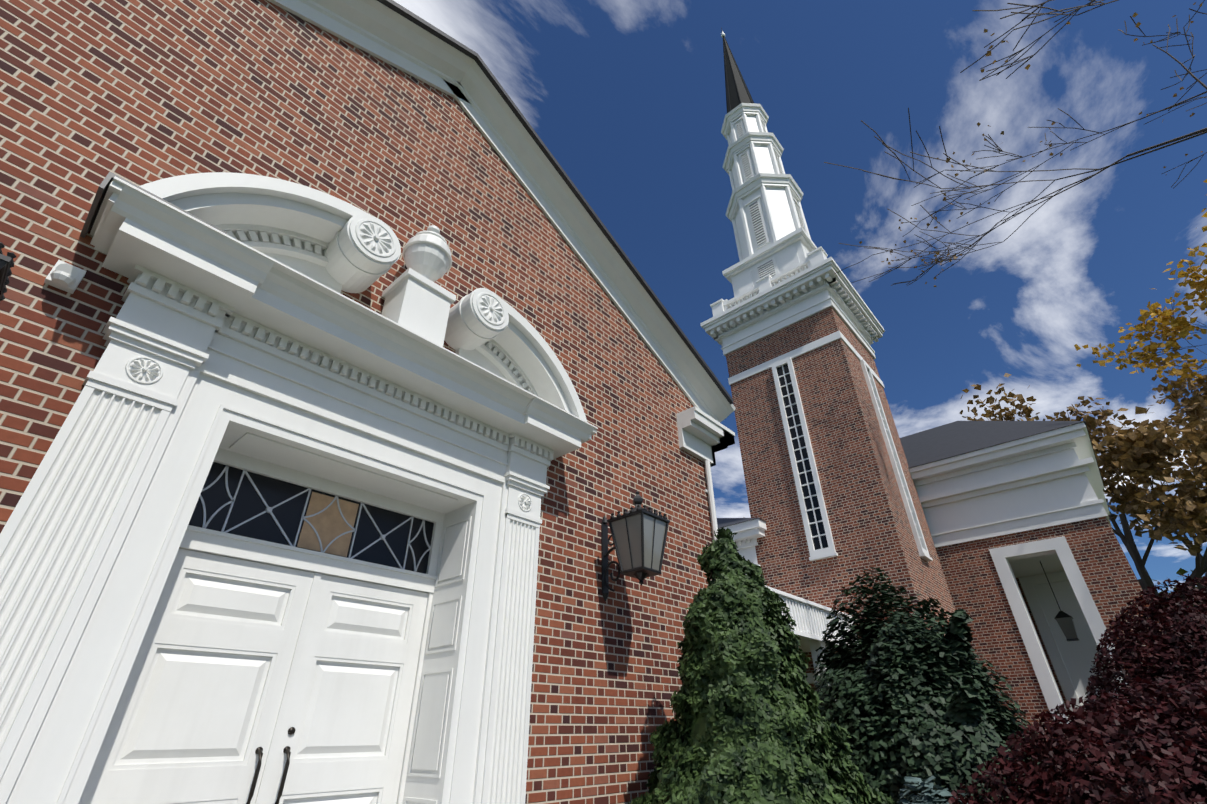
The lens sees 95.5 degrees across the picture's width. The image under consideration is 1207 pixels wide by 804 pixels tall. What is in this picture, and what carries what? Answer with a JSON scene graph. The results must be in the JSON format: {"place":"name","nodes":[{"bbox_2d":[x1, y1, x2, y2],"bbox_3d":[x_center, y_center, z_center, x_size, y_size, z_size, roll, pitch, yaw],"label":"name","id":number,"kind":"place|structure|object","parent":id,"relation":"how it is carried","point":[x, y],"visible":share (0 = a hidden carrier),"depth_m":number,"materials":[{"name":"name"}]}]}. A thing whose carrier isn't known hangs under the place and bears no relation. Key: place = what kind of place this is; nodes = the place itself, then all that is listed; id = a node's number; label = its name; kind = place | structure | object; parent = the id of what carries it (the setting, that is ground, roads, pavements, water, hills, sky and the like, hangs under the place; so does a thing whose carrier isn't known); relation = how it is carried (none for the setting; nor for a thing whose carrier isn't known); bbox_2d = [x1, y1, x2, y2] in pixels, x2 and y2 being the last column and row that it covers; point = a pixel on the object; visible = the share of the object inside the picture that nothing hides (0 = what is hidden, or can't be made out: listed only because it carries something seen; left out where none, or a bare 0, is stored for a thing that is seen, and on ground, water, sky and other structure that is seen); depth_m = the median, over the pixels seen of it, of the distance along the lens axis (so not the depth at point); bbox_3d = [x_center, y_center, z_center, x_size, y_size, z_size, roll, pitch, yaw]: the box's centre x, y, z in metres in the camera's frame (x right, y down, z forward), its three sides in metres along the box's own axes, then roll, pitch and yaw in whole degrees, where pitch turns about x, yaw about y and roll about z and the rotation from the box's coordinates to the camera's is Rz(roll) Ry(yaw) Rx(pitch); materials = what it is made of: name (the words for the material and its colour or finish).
{"place":"outdoors","nodes":[
{"label":"outdoors","id":0,"kind":"place"},
{"bbox_2d":[0,0,712,803],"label":"gable wall","id":1,"kind":"structure","parent":0,"point":[96,92],"depth_m":4.74,"materials":[{"name":"red brick"}]},
{"bbox_2d":[0,242,15,300],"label":"iron lantern","id":2,"kind":"object","parent":1,"relation":"attached to","point":[6,263],"visible":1,"depth_m":2.40,"materials":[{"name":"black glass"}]},
{"bbox_2d":[44,260,85,293],"bbox_3d":[-2.932,-0.698,2.993,0.145,0.160,0.120,-25,-39,35],"label":"security light","id":3,"kind":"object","parent":1,"relation":"attached to","point":[65,276],"depth_m":2.96,"materials":[{"name":"white paint"}]},
{"bbox_2d":[0,172,597,803],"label":"door surround","id":4,"kind":"object","parent":1,"relation":"attached to","point":[252,340],"visible":1,"depth_m":3.68,"materials":[{"name":"white wood"}]},
{"bbox_2d":[80,172,226,237],"bbox_3d":[-2.647,-0.990,3.235,0.500,0.125,0.570,-25,-39,35],"label":"cornice flashing","id":5,"kind":"object","parent":4,"relation":"attached to","point":[103,187],"visible":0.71,"depth_m":3.04,"materials":[{"name":"grey metal"}]},
{"bbox_2d":[78,549,427,803],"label":"door leaves","id":6,"kind":"object","parent":4,"relation":"in","point":[237,663],"visible":1,"depth_m":3.42,"materials":[{"name":"white wood"}]},
{"bbox_2d":[246,727,294,803],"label":"door handles","id":7,"kind":"object","parent":6,"relation":"attached to","point":[286,750],"depth_m":3.24,"materials":[{"name":"black metal"}]},
{"bbox_2d":[188,462,433,573],"bbox_3d":[-2.037,0.910,4.071,0.005,0.450,1.720,-25,-39,35],"label":"transom glass","id":8,"kind":"object","parent":4,"relation":"in","point":[248,504],"visible":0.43,"depth_m":3.87,"materials":[{"name":"black glass"}]},
{"bbox_2d":[199,465,430,571],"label":"transom muntins","id":9,"kind":"object","parent":4,"relation":"attached to","point":[268,509],"visible":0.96,"depth_m":3.96,"materials":[{"name":"white wood"}]},
{"bbox_2d":[297,492,358,556],"bbox_3d":[-2.034,0.909,4.069,0.006,0.410,0.360,-25,-39,35],"label":"glass pane","id":10,"kind":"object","parent":9,"relation":"in","point":[329,524],"visible":1,"depth_m":4.06,"materials":[{"name":"beige glass"}]},
{"bbox_2d":[267,0,735,539],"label":"roof cornice","id":11,"kind":"structure","parent":1,"relation":"attached to","point":[375,28],"depth_m":7.00,"materials":[{"name":"white wood"}]},
{"bbox_2d":[377,0,732,403],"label":"gable roof","id":12,"kind":"structure","parent":11,"relation":"on","point":[433,30],"depth_m":7.00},
{"bbox_2d":[601,491,669,600],"bbox_3d":[0.255,1.395,5.427,0.722,1.025,0.458,-25,-39,35],"label":"iron lantern","id":13,"kind":"object","parent":1,"relation":"attached to","point":[638,535],"visible":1,"depth_m":5.26,"materials":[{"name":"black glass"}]},
{"bbox_2d":[719,519,766,575],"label":"wing cornice","id":14,"kind":"structure","parent":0,"point":[748,534],"depth_m":15.83,"materials":[{"name":"white wood"}]},
{"bbox_2d":[717,518,765,527],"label":"wing roof","id":15,"kind":"structure","parent":14,"relation":"on","point":[723,522],"depth_m":16.84,"materials":[{"name":"grey"}]},
{"bbox_2d":[393,0,1206,593],"label":"sky","id":16,"kind":"structure","parent":0,"point":[628,97],"materials":[{"name":"blue"}]},
{"bbox_2d":[765,585,857,685],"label":"white fascia","id":17,"kind":"structure","parent":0,"point":[810,619],"depth_m":11.56,"materials":[{"name":"white wood"}]},
{"bbox_2d":[726,307,954,699],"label":"brick tower","id":18,"kind":"structure","parent":0,"point":[869,523],"depth_m":15.48,"materials":[{"name":"red brick"}]},
{"bbox_2d":[777,364,827,549],"bbox_3d":[7.039,2.096,17.258,2.978,5.920,2.978,-84,-84,59],"label":"tower glass","id":19,"kind":"object","parent":18,"relation":"in","point":[813,527],"visible":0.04,"depth_m":15.82,"materials":[{"name":"black glass"}]},
{"bbox_2d":[960,355,1206,656],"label":"brown tree","id":20,"kind":"object","parent":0,"point":[1141,447],"depth_m":20.85,"materials":[{"name":"orange plant"}]},
{"bbox_2d":[1074,179,1206,388],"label":"yellow tree","id":21,"kind":"object","parent":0,"point":[1164,319],"depth_m":23.35,"materials":[{"name":"yellow plant"}]},
{"label":"ground","id":22,"kind":"structure","parent":0,"visible":0},
{"bbox_2d":[700,103,971,683],"bbox_3d":[6.984,-3.168,20.446,4.880,24.450,4.880,-25,-39,35],"label":"steeple","id":23,"kind":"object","parent":22,"relation":"on","point":[805,281],"visible":0.62,"depth_m":19.26,"materials":[{"name":"white paint"}]},
{"bbox_2d":[721,27,754,112],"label":"spire","id":24,"kind":"structure","parent":23,"relation":"on","point":[737,92],"depth_m":27.93,"materials":[{"name":"black metal"}]},
{"bbox_2d":[736,121,801,277],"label":"tower louvres","id":25,"kind":"object","parent":23,"relation":"attached to","point":[757,215],"visible":0.29,"depth_m":21.76,"materials":[{"name":"white wood"}]},
{"bbox_2d":[824,0,1206,286],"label":"tree branches","id":26,"kind":"object","parent":22,"relation":"on","point":[1201,131],"depth_m":12.39,"materials":[{"name":"brown wood"}]},
{"bbox_2d":[935,517,1162,740],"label":"portico wall","id":27,"kind":"structure","parent":22,"relation":"on","point":[975,587],"depth_m":14.41,"materials":[{"name":"red brick"}]},
{"bbox_2d":[909,422,1112,547],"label":"cornice","id":28,"kind":"structure","parent":27,"relation":"on","point":[1044,479],"depth_m":15.59,"materials":[{"name":"white wood"}]},
{"bbox_2d":[900,421,1103,484],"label":"portico roof","id":29,"kind":"structure","parent":28,"relation":"on","point":[949,440],"depth_m":17.41,"materials":[{"name":"grey"}]},
{"bbox_2d":[989,536,1126,752],"bbox_3d":[13.164,7.286,15.132,2.950,6.150,5.080,-25,-39,35],"label":"opening frame","id":30,"kind":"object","parent":27,"relation":"attached to","point":[1072,663],"depth_m":16.48,"materials":[{"name":"white wood"}]},
{"bbox_2d":[1040,561,1078,640],"bbox_3d":[13.204,5.754,16.001,0.410,2.230,0.410,-25,-39,35],"label":"hanging lantern","id":31,"kind":"object","parent":30,"relation":"hanging from","point":[1067,626],"depth_m":15.53,"materials":[{"name":"black metal"}]},
{"bbox_2d":[948,676,1206,803],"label":"shrub","id":32,"kind":"object","parent":22,"relation":"on","point":[1159,741],"depth_m":3.85,"materials":[{"name":"red plant"}]},
{"bbox_2d":[1080,573,1206,752],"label":"shrub","id":33,"kind":"object","parent":22,"relation":"on","point":[1191,624],"depth_m":6.64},
{"bbox_2d":[1152,568,1204,651],"bbox_3d":[27.379,10.608,22.666,8.355,8.049,4.640,-25,-39,35],"label":"low tree","id":34,"kind":"object","parent":22,"relation":"on","point":[1181,571],"depth_m":25.78,"materials":[{"name":"plant"}]},
{"bbox_3d":[6.510,6.691,8.127,3.200,0.030,39.000,-25,-39,35],"label":"mulch bed","id":35,"kind":"object","parent":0,"visible":0},
{"bbox_2d":[628,527,894,803],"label":"spruce shrub","id":36,"kind":"object","parent":35,"relation":"on","point":[745,726],"visible":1,"depth_m":4.13,"materials":[{"name":"green plant"}]},
{"bbox_2d":[860,609,985,772],"bbox_3d":[3.636,3.748,5.825,1.511,2.863,2.156,-25,-39,35],"label":"yew shrub","id":37,"kind":"object","parent":35,"relation":"on","point":[967,699],"visible":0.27,"depth_m":5.61,"materials":[{"name":"green plant"}]},
{"bbox_2d":[813,567,1042,803],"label":"yew shrub","id":38,"kind":"object","parent":35,"relation":"on","point":[886,709],"visible":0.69,"depth_m":5.63,"materials":[{"name":"green plant"}]},
{"bbox_2d":[899,775,972,803],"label":"juniper shrub","id":39,"kind":"object","parent":35,"relation":"on","point":[927,796],"visible":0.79,"depth_m":4.67,"materials":[{"name":"green plant"}]}
]}

